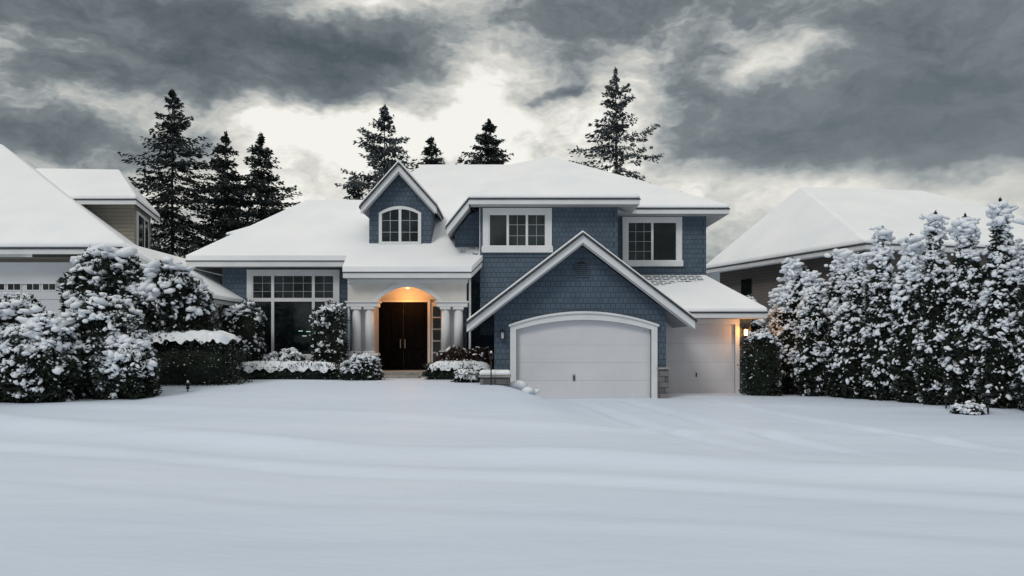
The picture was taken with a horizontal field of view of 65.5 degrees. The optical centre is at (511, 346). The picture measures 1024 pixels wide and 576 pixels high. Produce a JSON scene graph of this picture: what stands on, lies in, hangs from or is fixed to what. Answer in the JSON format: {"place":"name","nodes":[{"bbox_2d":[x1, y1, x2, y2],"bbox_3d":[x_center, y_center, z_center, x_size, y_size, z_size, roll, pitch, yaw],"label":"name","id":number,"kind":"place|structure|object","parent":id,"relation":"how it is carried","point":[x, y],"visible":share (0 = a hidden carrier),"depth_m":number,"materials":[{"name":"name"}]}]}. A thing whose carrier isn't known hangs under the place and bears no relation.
{"place":"outdoors","nodes":[
{"label":"outdoors","id":0,"kind":"place"},
{"bbox_2d":[0,262,74,283],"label":"garage head","id":1,"kind":"object","parent":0,"point":[31,272],"depth_m":27.75},
{"bbox_2d":[252,270,333,274],"bbox_3d":[-8.400,-2.840,30.602,3.160,0.200,0.097,0,0,0],"label":"wing window trim","id":2,"kind":"structure","parent":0,"point":[292,272],"depth_m":30.55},
{"bbox_2d":[252,298,333,301],"bbox_3d":[-8.400,-1.780,30.558,3.160,0.140,0.016,0,0,0],"label":"wing window transom","id":3,"kind":"object","parent":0,"point":[290,299],"visible":0.86,"depth_m":30.55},
{"bbox_2d":[186,261,481,277],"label":"wing roof fascia","id":4,"kind":"structure","parent":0,"point":[305,264],"depth_m":30.00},
{"bbox_2d":[185,260,482,272],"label":"wing roof shingles","id":5,"kind":"object","parent":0,"point":[334,260],"visible":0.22,"depth_m":29.98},
{"bbox_2d":[352,310,361,350],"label":"porch column","id":6,"kind":"structure","parent":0,"point":[356,333],"depth_m":29.62,"materials":[{"name":"white paint"}]},
{"bbox_2d":[365,310,373,350],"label":"porch column","id":7,"kind":"structure","parent":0,"point":[369,330],"depth_m":29.62,"materials":[{"name":"white paint"}]},
{"bbox_2d":[348,279,467,282],"bbox_3d":[-3.880,-2.420,29.669,4.480,0.140,0.059,0,0,0],"label":"porch frieze","id":8,"kind":"object","parent":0,"point":[407,280],"visible":1,"depth_m":29.64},
{"bbox_2d":[377,283,438,300],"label":"porch header arch","id":9,"kind":"structure","parent":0,"point":[433,287],"depth_m":29.70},
{"bbox_2d":[373,283,442,300],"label":"porch arch trim","id":10,"kind":"structure","parent":9,"relation":"attached to","point":[402,285],"depth_m":29.65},
{"bbox_2d":[441,310,449,350],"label":"porch column","id":11,"kind":"structure","parent":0,"point":[445,331],"depth_m":29.62,"materials":[{"name":"white paint"}]},
{"bbox_2d":[454,310,462,347],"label":"porch column","id":12,"kind":"structure","parent":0,"point":[458,327],"depth_m":29.62,"materials":[{"name":"white paint"}]},
{"bbox_2d":[0,378,1023,575],"bbox_3d":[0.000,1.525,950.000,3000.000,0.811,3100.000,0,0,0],"label":"snow ground","id":13,"kind":"structure","parent":0,"point":[382,477],"depth_m":10.73,"materials":[{"name":"snow"}]},
{"bbox_2d":[0,284,65,314],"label":"garage door","id":14,"kind":"structure","parent":13,"relation":"on","point":[52,305],"depth_m":27.80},
{"bbox_2d":[0,257,70,261],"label":"front wall","id":15,"kind":"structure","parent":13,"relation":"on","point":[34,259],"depth_m":27.90,"materials":[{"name":"beige"}]},
{"bbox_2d":[0,249,85,253],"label":"roof fascia","id":16,"kind":"structure","parent":15,"relation":"attached to","point":[41,251],"depth_m":27.00,"materials":[{"name":"white paint"}]},
{"bbox_2d":[0,247,122,248],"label":"roof shingles","id":17,"kind":"object","parent":16,"relation":"on","point":[47,247],"depth_m":27.01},
{"bbox_2d":[0,144,136,246],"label":"roof snow","id":18,"kind":"structure","parent":17,"relation":"on","point":[38,209],"depth_m":29.03,"materials":[{"name":"snow"}]},
{"bbox_2d":[75,200,159,222],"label":"roof fascia","id":19,"kind":"structure","parent":16,"relation":"attached to","point":[145,209],"depth_m":32.40,"materials":[{"name":"white paint"}]},
{"bbox_2d":[74,199,159,218],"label":"roof shingles","id":20,"kind":"object","parent":19,"relation":"on","point":[116,199],"visible":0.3,"depth_m":32.37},
{"bbox_2d":[36,168,159,217],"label":"roof snow","id":21,"kind":"structure","parent":20,"relation":"on","point":[95,183],"depth_m":34.07,"materials":[{"name":"snow"}]},
{"bbox_2d":[134,204,150,248],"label":"wall side","id":22,"kind":"structure","parent":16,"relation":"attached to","point":[142,212],"depth_m":34.50,"materials":[{"name":"beige"}]},
{"bbox_2d":[32,204,133,256],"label":"wall front","id":23,"kind":"structure","parent":22,"relation":"attached to","point":[119,218],"depth_m":33.20,"materials":[{"name":"beige"}]},
{"bbox_2d":[0,291,88,402],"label":"rhododendron bush","id":24,"kind":"object","parent":13,"relation":"on","point":[37,364],"visible":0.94,"depth_m":20.18,"materials":[{"name":"green plant"}]},
{"bbox_2d":[44,290,165,399],"bbox_3d":[-11.290,0.183,21.872,3.756,3.514,3.198,0,0,0],"label":"rhododendron bush","id":25,"kind":"object","parent":13,"relation":"on","point":[119,355],"visible":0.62,"depth_m":21.12,"materials":[{"name":"green plant"}]},
{"bbox_2d":[56,243,215,359],"bbox_3d":[-12.236,-0.727,25.701,5.304,5.140,3.640,0,0,0],"label":"laurel bush","id":26,"kind":"object","parent":13,"relation":"on","point":[166,294],"visible":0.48,"depth_m":24.74,"materials":[{"name":"green plant"}]},
{"bbox_2d":[117,89,233,258],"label":"conifer tree","id":27,"kind":"object","parent":13,"relation":"on","point":[169,193],"visible":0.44,"depth_m":59.59,"materials":[{"name":"green plant"}]},
{"bbox_2d":[151,329,252,385],"bbox_3d":[-10.187,0.588,25.040,3.974,2.491,2.059,0,0,0],"label":"boxwood hedge","id":28,"kind":"object","parent":13,"relation":"on","point":[202,359],"visible":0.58,"depth_m":24.49,"materials":[{"name":"green plant"}]},
{"bbox_2d":[162,131,269,319],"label":"conifer tree","id":29,"kind":"object","parent":13,"relation":"on","point":[226,178],"visible":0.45,"depth_m":59.44,"materials":[{"name":"green plant"}]},
{"bbox_2d":[222,268,248,328],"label":"wing wall","id":30,"kind":"structure","parent":13,"relation":"on","point":[234,280],"depth_m":30.60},
{"bbox_2d":[212,298,241,305],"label":"side roof","id":31,"kind":"structure","parent":30,"relation":"attached to","point":[224,302],"depth_m":28.63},
{"bbox_2d":[123,242,244,302],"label":"side roof snow","id":32,"kind":"structure","parent":31,"relation":"on","point":[213,281],"depth_m":29.29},
{"bbox_2d":[186,165,509,271],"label":"wing roof snow","id":33,"kind":"structure","parent":30,"relation":"on","point":[321,230],"depth_m":31.22,"materials":[{"name":"snow"}]},
{"bbox_2d":[369,175,430,242],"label":"dormer wall","id":34,"kind":"structure","parent":33,"relation":"on","point":[398,191],"depth_m":30.90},
{"bbox_2d":[379,206,420,241],"bbox_3d":[-4.340,-4.695,30.869,1.640,1.470,0.059,0,0,0],"label":"dormer window trim","id":35,"kind":"structure","parent":34,"relation":"attached to","point":[395,208],"depth_m":30.84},
{"bbox_2d":[382,209,417,241],"bbox_3d":[-4.340,-4.635,30.893,1.440,1.350,0.010,0,0,0],"label":"dormer window glass","id":36,"kind":"object","parent":35,"relation":"in","point":[409,231],"visible":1,"depth_m":30.89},
{"bbox_2d":[359,162,443,217],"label":"dormer shingles","id":37,"kind":"object","parent":33,"relation":"on","point":[383,179],"visible":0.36,"depth_m":30.38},
{"bbox_2d":[361,165,436,213],"bbox_3d":[-4.340,-6.003,30.485,2.900,1.874,0.070,0,0,0],"label":"dormer rake","id":38,"kind":"object","parent":37,"relation":"attached to","point":[381,187],"visible":1,"depth_m":30.45,"materials":[{"name":"white paint"}]},
{"bbox_2d":[455,211,479,282],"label":"flank wall","id":39,"kind":"structure","parent":33,"relation":"attached to","point":[467,233],"depth_m":30.60,"materials":[{"name":"blue"}]},
{"bbox_2d":[215,298,268,378],"bbox_3d":[-9.844,-0.048,28.998,1.837,3.479,1.829,0,0,0],"label":"yew shrub","id":40,"kind":"object","parent":13,"relation":"on","point":[242,325],"visible":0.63,"depth_m":28.57,"materials":[{"name":"green plant"}]},
{"bbox_2d":[194,133,301,319],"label":"conifer tree","id":41,"kind":"object","parent":13,"relation":"on","point":[260,189],"visible":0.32,"depth_m":59.45,"materials":[{"name":"green plant"}]},
{"bbox_2d":[263,347,305,361],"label":"round shrub","id":42,"kind":"object","parent":13,"relation":"on","point":[288,354],"visible":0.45,"depth_m":28.13,"materials":[{"name":"white plant"}]},
{"bbox_2d":[227,359,344,379],"bbox_3d":[-7.823,1.007,27.519,4.824,1.213,1.220,0,0,0],"label":"boxwood hedge","id":43,"kind":"object","parent":13,"relation":"on","point":[302,370],"visible":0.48,"depth_m":27.25,"materials":[{"name":"green plant"}]},
{"bbox_2d":[307,300,350,365],"bbox_3d":[-6.675,-0.034,28.994,1.568,3.342,1.568,0,0,0],"label":"yew shrub","id":44,"kind":"object","parent":13,"relation":"on","point":[327,339],"visible":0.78,"depth_m":28.59,"materials":[{"name":"green plant"}]},
{"bbox_2d":[337,268,351,360],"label":"wing wall","id":45,"kind":"structure","parent":13,"relation":"on","point":[343,290],"depth_m":30.60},
{"bbox_2d":[338,352,385,380],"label":"round shrub","id":46,"kind":"object","parent":13,"relation":"on","point":[362,366],"visible":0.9,"depth_m":26.92,"materials":[{"name":"green plant"}]},
{"bbox_2d":[335,104,416,199],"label":"conifer tree","id":47,"kind":"object","parent":13,"relation":"on","point":[378,153],"visible":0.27,"depth_m":59.33,"materials":[{"name":"green plant"}]},
{"bbox_2d":[380,288,437,369],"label":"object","id":48,"kind":"object","parent":13,"relation":"on","point":[409,294],"visible":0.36,"depth_m":31.30,"materials":[{"name":"paint"}]},
{"bbox_2d":[379,302,402,369],"bbox_3d":[-4.745,-0.400,31.215,0.950,2.640,0.070,0,0,0],"label":"door leaf","id":49,"kind":"object","parent":48,"relation":"attached to","point":[390,305],"visible":0.6,"depth_m":31.18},
{"bbox_2d":[382,307,388,347],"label":"door panel","id":50,"kind":"structure","parent":49,"relation":"attached to","point":[385,327],"depth_m":31.16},
{"bbox_2d":[391,307,398,347],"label":"door panel","id":51,"kind":"structure","parent":49,"relation":"attached to","point":[394,327],"depth_m":31.16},
{"bbox_2d":[403,302,427,369],"bbox_3d":[-3.775,-0.400,31.215,0.950,2.640,0.070,0,0,0],"label":"door leaf","id":52,"kind":"object","parent":48,"relation":"attached to","point":[415,305],"visible":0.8,"depth_m":31.18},
{"bbox_2d":[406,307,413,347],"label":"door panel","id":53,"kind":"structure","parent":52,"relation":"attached to","point":[409,327],"depth_m":31.16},
{"bbox_2d":[416,307,423,347],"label":"door panel","id":54,"kind":"structure","parent":52,"relation":"attached to","point":[419,327],"depth_m":31.16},
{"bbox_2d":[411,136,445,171],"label":"conifer tree","id":55,"kind":"object","parent":13,"relation":"on","point":[431,150],"visible":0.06,"depth_m":59.81,"materials":[{"name":"green plant"}]},
{"bbox_2d":[421,358,493,379],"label":"boxwood hedge","id":56,"kind":"object","parent":13,"relation":"on","point":[442,370],"visible":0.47,"depth_m":28.06,"materials":[{"name":"white plant"}]},
{"bbox_2d":[434,345,493,365],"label":"barberry shrub","id":57,"kind":"object","parent":13,"relation":"on","point":[475,354],"visible":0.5,"depth_m":28.59,"materials":[{"name":"brown plant"}]},
{"bbox_2d":[450,367,479,382],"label":"boxwood hedge","id":58,"kind":"object","parent":13,"relation":"on","point":[468,375],"visible":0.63,"depth_m":25.93,"materials":[{"name":"plant"}]},
{"bbox_2d":[468,279,493,357],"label":"recess wall","id":59,"kind":"structure","parent":13,"relation":"on","point":[479,340],"depth_m":31.30,"materials":[{"name":"blue"}]},
{"bbox_2d":[455,118,513,164],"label":"conifer tree","id":60,"kind":"object","parent":13,"relation":"on","point":[494,154],"visible":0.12,"depth_m":59.66,"materials":[{"name":"green plant"}]},
{"bbox_2d":[478,370,510,386],"bbox_3d":[-0.540,1.320,25.400,1.020,1.120,0.900,0,0,0],"label":"stone planter","id":61,"kind":"object","parent":13,"relation":"on","point":[501,377],"visible":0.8,"depth_m":25.00,"materials":[{"name":"grey stone"}]},
{"bbox_2d":[494,297,515,369],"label":"garage wall","id":62,"kind":"structure","parent":13,"relation":"on","point":[504,316],"depth_m":27.00,"materials":[{"name":"blue"}]},
{"bbox_2d":[516,380,650,398],"bbox_3d":[2.430,1.572,27.145,4.576,0.816,0.050,0,0,0],"label":"garage door panel","id":63,"kind":"structure","parent":13,"relation":"on","point":[583,382],"depth_m":27.12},
{"bbox_2d":[516,363,650,379],"bbox_3d":[2.430,0.862,27.145,4.576,0.596,0.050,0,0,0],"label":"garage door panel","id":64,"kind":"structure","parent":63,"relation":"on","point":[583,365],"depth_m":27.12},
{"bbox_2d":[516,345,650,362],"bbox_3d":[2.430,0.262,27.145,4.576,0.596,0.050,0,0,0],"label":"garage door panel","id":65,"kind":"structure","parent":64,"relation":"on","point":[583,347],"depth_m":27.12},
{"bbox_2d":[516,320,650,344],"bbox_3d":[2.430,-0.465,27.145,4.576,0.850,0.050,0,0,0],"label":"garage door panel","id":66,"kind":"structure","parent":65,"relation":"on","point":[583,327],"depth_m":27.12,"materials":[{"name":"metal"}]},
{"bbox_2d":[510,314,657,397],"bbox_3d":[2.430,0.495,27.065,4.980,3.170,0.270,0,0,0],"label":"garage door surround","id":67,"kind":"object","parent":13,"relation":"on","point":[654,360],"visible":0.96,"depth_m":26.93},
{"bbox_2d":[509,311,658,326],"bbox_3d":[2.430,-0.915,26.904,5.080,0.530,0.048,0,0,0],"label":"garage door crown","id":68,"kind":"object","parent":67,"relation":"attached to","point":[585,312],"visible":1,"depth_m":26.88},
{"bbox_2d":[568,67,680,191],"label":"conifer tree","id":69,"kind":"object","parent":13,"relation":"on","point":[615,128],"visible":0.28,"depth_m":59.76,"materials":[{"name":"green plant"}]},
{"bbox_2d":[651,300,665,366],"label":"garage wall","id":70,"kind":"structure","parent":13,"relation":"on","point":[658,314],"depth_m":27.00,"materials":[{"name":"blue"}]},
{"bbox_2d":[658,369,667,397],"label":"stone pier","id":71,"kind":"structure","parent":13,"relation":"on","point":[662,383],"depth_m":26.87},
{"bbox_2d":[668,380,734,392],"bbox_3d":[6.850,1.638,30.075,3.100,0.684,0.050,0,0,0],"label":"third door panel","id":72,"kind":"structure","parent":13,"relation":"on","point":[696,382],"depth_m":30.05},
{"bbox_2d":[666,362,734,379],"bbox_3d":[6.850,0.944,30.075,3.100,0.696,0.050,0,0,0],"label":"third door panel","id":73,"kind":"structure","parent":72,"relation":"on","point":[696,364],"depth_m":30.05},
{"bbox_2d":[666,343,734,361],"bbox_3d":[6.850,0.244,30.075,3.100,0.696,0.050,0,0,0],"label":"third door panel","id":74,"kind":"structure","parent":73,"relation":"on","point":[696,345],"depth_m":30.05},
{"bbox_2d":[666,324,734,342],"bbox_3d":[6.850,-0.464,30.075,3.100,0.712,0.050,0,0,0],"label":"third door panel","id":75,"kind":"structure","parent":74,"relation":"on","point":[696,340],"depth_m":30.05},
{"bbox_2d":[740,319,750,393],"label":"third wall","id":76,"kind":"structure","parent":13,"relation":"on","point":[745,323],"depth_m":30.00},
{"bbox_2d":[735,319,739,393],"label":"third trim","id":77,"kind":"structure","parent":76,"relation":"attached to","point":[737,354],"depth_m":29.95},
{"bbox_2d":[737,326,785,395],"bbox_3d":[9.059,0.697,28.894,1.651,2.885,1.639,0,0,0],"label":"yew shrub","id":78,"kind":"object","parent":13,"relation":"on","point":[761,358],"visible":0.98,"depth_m":28.53,"materials":[{"name":"green plant"}]},
{"bbox_2d":[720,251,861,327],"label":"wall side","id":79,"kind":"structure","parent":13,"relation":"on","point":[764,281],"depth_m":41.80,"materials":[{"name":"brown"}]},
{"bbox_2d":[746,275,867,388],"bbox_3d":[12.738,-0.431,31.776,8.363,4.870,2.987,0,0,35],"label":"arborvitae hedge","id":80,"kind":"object","parent":13,"relation":"on","point":[755,324],"visible":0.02,"depth_m":32.70,"materials":[{"name":"green plant"}]},
{"bbox_2d":[757,197,1023,410],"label":"arborvitae hedge","id":81,"kind":"object","parent":13,"relation":"on","point":[934,328],"visible":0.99,"depth_m":24.66,"materials":[{"name":"green plant"}]},
{"bbox_2d":[862,250,989,284],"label":"wall front","id":82,"kind":"structure","parent":13,"relation":"on","point":[897,257],"depth_m":35.48,"materials":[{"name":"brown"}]},
{"bbox_2d":[706,244,1023,282],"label":"roof fascia","id":83,"kind":"structure","parent":82,"relation":"on","point":[714,274],"depth_m":40.41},
{"bbox_2d":[949,400,986,414],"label":"garden shrub","id":84,"kind":"object","parent":13,"relation":"on","point":[968,407],"visible":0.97,"depth_m":20.88,"materials":[{"name":"white plant"}]},
{"bbox_3d":[-5.565,0.970,29.840,1.050,1.220,0.480,0,0,0],"label":"pedestal","id":85,"kind":"object","parent":13,"relation":"on","visible":0},
{"bbox_2d":[361,309,374,350],"bbox_3d":[-5.560,-0.600,30.030,0.780,1.718,0.120,0,0,0],"label":"column backing","id":86,"kind":"object","parent":85,"relation":"on","point":[363,311],"depth_m":29.97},
{"bbox_2d":[346,303,379,307],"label":"entablature","id":87,"kind":"structure","parent":86,"relation":"on","point":[376,305],"depth_m":29.58,"materials":[{"name":"white paint"}]},
{"bbox_2d":[348,283,376,300],"bbox_3d":[-5.570,-2.090,29.840,1.060,0.820,0.280,0,0,0],"label":"porch header","id":88,"kind":"object","parent":87,"relation":"on","point":[362,291],"visible":0.64,"depth_m":29.70,"materials":[{"name":"paint"}]},
{"bbox_3d":[-2.230,0.970,29.840,1.020,1.220,0.480,0,0,0],"label":"pedestal","id":89,"kind":"object","parent":13,"relation":"on","visible":0},
{"bbox_2d":[450,307,453,346],"bbox_3d":[-2.240,-0.600,30.030,0.780,1.718,0.120,0,0,0],"label":"column backing","id":90,"kind":"object","parent":89,"relation":"on","point":[451,327],"depth_m":29.97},
{"bbox_2d":[437,303,467,307],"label":"entablature","id":91,"kind":"structure","parent":90,"relation":"on","point":[464,305],"depth_m":29.58,"materials":[{"name":"white paint"}]},
{"bbox_2d":[439,283,466,300],"bbox_3d":[-2.215,-2.090,29.840,1.030,0.820,0.280,0,0,0],"label":"porch header","id":92,"kind":"object","parent":91,"relation":"on","point":[452,291],"visible":0.64,"depth_m":29.70,"materials":[{"name":"paint"}]},
{"bbox_2d":[0,0,1023,263],"label":"sky","id":93,"kind":"structure","parent":0,"point":[754,103],"materials":[{"name":"grey"}]},
{"bbox_2d":[472,245,686,330],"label":"garage roof deck","id":94,"kind":"structure","parent":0,"point":[672,321],"depth_m":27.72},
{"bbox_2d":[467,231,693,320],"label":"garage roof snow","id":95,"kind":"structure","parent":0,"point":[525,275],"depth_m":26.43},
{"bbox_2d":[465,232,696,325],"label":"garage roof shingles","id":96,"kind":"object","parent":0,"point":[608,253],"visible":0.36,"depth_m":26.27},
{"bbox_2d":[480,207,613,334],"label":"upper front wall","id":97,"kind":"structure","parent":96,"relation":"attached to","point":[499,275],"depth_m":30.00,"materials":[{"name":"blue"}]},
{"bbox_2d":[482,246,552,252],"bbox_3d":[0.200,-3.632,29.975,2.680,0.225,0.150,0,0,0],"label":"window sill","id":98,"kind":"structure","parent":97,"relation":"attached to","point":[517,249],"depth_m":29.90,"materials":[{"name":"white paint"}]},
{"bbox_2d":[490,215,544,244],"bbox_3d":[0.200,-4.362,30.011,2.160,1.235,0.038,0,0,0],"label":"window glass","id":99,"kind":"object","parent":98,"relation":"on","point":[498,229],"visible":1,"depth_m":29.99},
{"bbox_2d":[489,208,545,213],"bbox_3d":[0.200,-5.090,30.002,2.160,0.220,0.097,0,0,0],"label":"window trim","id":100,"kind":"structure","parent":99,"relation":"attached to","point":[517,210],"depth_m":29.95,"materials":[{"name":"white paint"}]},
{"bbox_2d":[468,199,728,227],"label":"roof fascia","id":101,"kind":"structure","parent":97,"relation":"attached to","point":[710,220],"depth_m":29.41,"materials":[{"name":"white paint"}]},
{"bbox_2d":[470,204,637,206],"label":"soffit","id":102,"kind":"structure","parent":101,"relation":"attached to","point":[553,205],"depth_m":29.64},
{"bbox_2d":[469,198,729,209],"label":"roof shingles","id":103,"kind":"object","parent":101,"relation":"on","point":[600,198],"visible":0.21,"depth_m":29.39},
{"bbox_2d":[469,156,728,212],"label":"roof snow","id":104,"kind":"structure","parent":103,"relation":"on","point":[549,177],"depth_m":31.69,"materials":[{"name":"snow"}]},
{"bbox_2d":[469,243,691,331],"bbox_3d":[2.275,-2.043,26.445,7.390,3.173,0.049,0,0,0],"label":"garage rake","id":105,"kind":"object","parent":96,"relation":"attached to","point":[614,268],"visible":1,"depth_m":26.42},
{"bbox_2d":[467,235,694,331],"bbox_3d":[2.280,-2.073,26.385,7.560,3.214,0.070,0,0,0],"label":"garage rake board","id":106,"kind":"object","parent":96,"relation":"attached to","point":[603,255],"visible":1,"depth_m":26.35,"materials":[{"name":"white paint"}]},
{"bbox_2d":[691,313,767,319],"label":"third roof fascia","id":107,"kind":"structure","parent":96,"relation":"on","point":[730,315],"depth_m":29.30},
{"bbox_2d":[516,247,650,329],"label":"garage wall top","id":108,"kind":"structure","parent":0,"point":[560,288],"depth_m":27.00,"materials":[{"name":"wood"}]},
{"bbox_2d":[642,275,703,285],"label":"third roof bare shingles","id":109,"kind":"object","parent":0,"point":[657,280],"visible":0.67,"depth_m":31.68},
{"bbox_2d":[656,275,767,311],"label":"snow-covered roof","id":110,"kind":"structure","parent":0,"point":[708,294],"depth_m":30.09,"materials":[{"name":"snow"}]},
{"bbox_2d":[706,187,1023,268],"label":"roof snow","id":111,"kind":"structure","parent":0,"point":[803,220],"depth_m":39.78,"materials":[{"name":"snow"}]},
{"bbox_2d":[706,243,1023,269],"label":"roof shingles","id":112,"kind":"object","parent":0,"point":[814,252],"visible":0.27,"depth_m":37.39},
{"bbox_3d":[7.690,-2.870,37.150,0.200,4.900,9.700,0,0,0],"label":"upper right side wall","id":113,"kind":"object","parent":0,"visible":0},
{"bbox_2d":[618,216,702,274],"bbox_3d":[5.870,-2.870,32.200,3.840,4.900,0.200,0,0,0],"label":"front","id":114,"kind":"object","parent":113,"relation":"attached to","point":[692,242],"visible":0.14,"depth_m":32.10,"materials":[{"name":"blue"}]},
{"bbox_2d":[622,217,627,259],"bbox_3d":[4.550,-4.240,32.100,0.200,1.940,0.100,0,0,0],"label":"window trim","id":115,"kind":"structure","parent":114,"relation":"attached to","point":[624,238],"depth_m":32.05,"materials":[{"name":"white paint"}]},
{"bbox_2d":[623,261,682,266],"bbox_3d":[5.650,-3.315,32.075,2.480,0.210,0.150,0,0,0],"label":"window sill","id":116,"kind":"structure","parent":114,"relation":"attached to","point":[655,263],"depth_m":32.00,"materials":[{"name":"white paint"}]},
{"bbox_2d":[629,223,675,259],"bbox_3d":[5.650,-4.215,32.111,2.000,1.590,0.038,0,0,0],"label":"window glass","id":117,"kind":"object","parent":116,"relation":"on","point":[664,241],"visible":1,"depth_m":32.09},
{"bbox_3d":[-8.410,1.155,30.700,3.380,1.250,0.200,0,0,0],"label":"wing wall","id":118,"kind":"object","parent":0,"visible":0},
{"bbox_2d":[253,276,332,353],"bbox_3d":[-8.400,-1.195,30.611,3.160,3.090,0.038,0,0,0],"label":"wing window glass","id":119,"kind":"object","parent":118,"relation":"on","point":[292,325],"visible":0.5,"depth_m":30.59,"materials":[{"name":"glass"}]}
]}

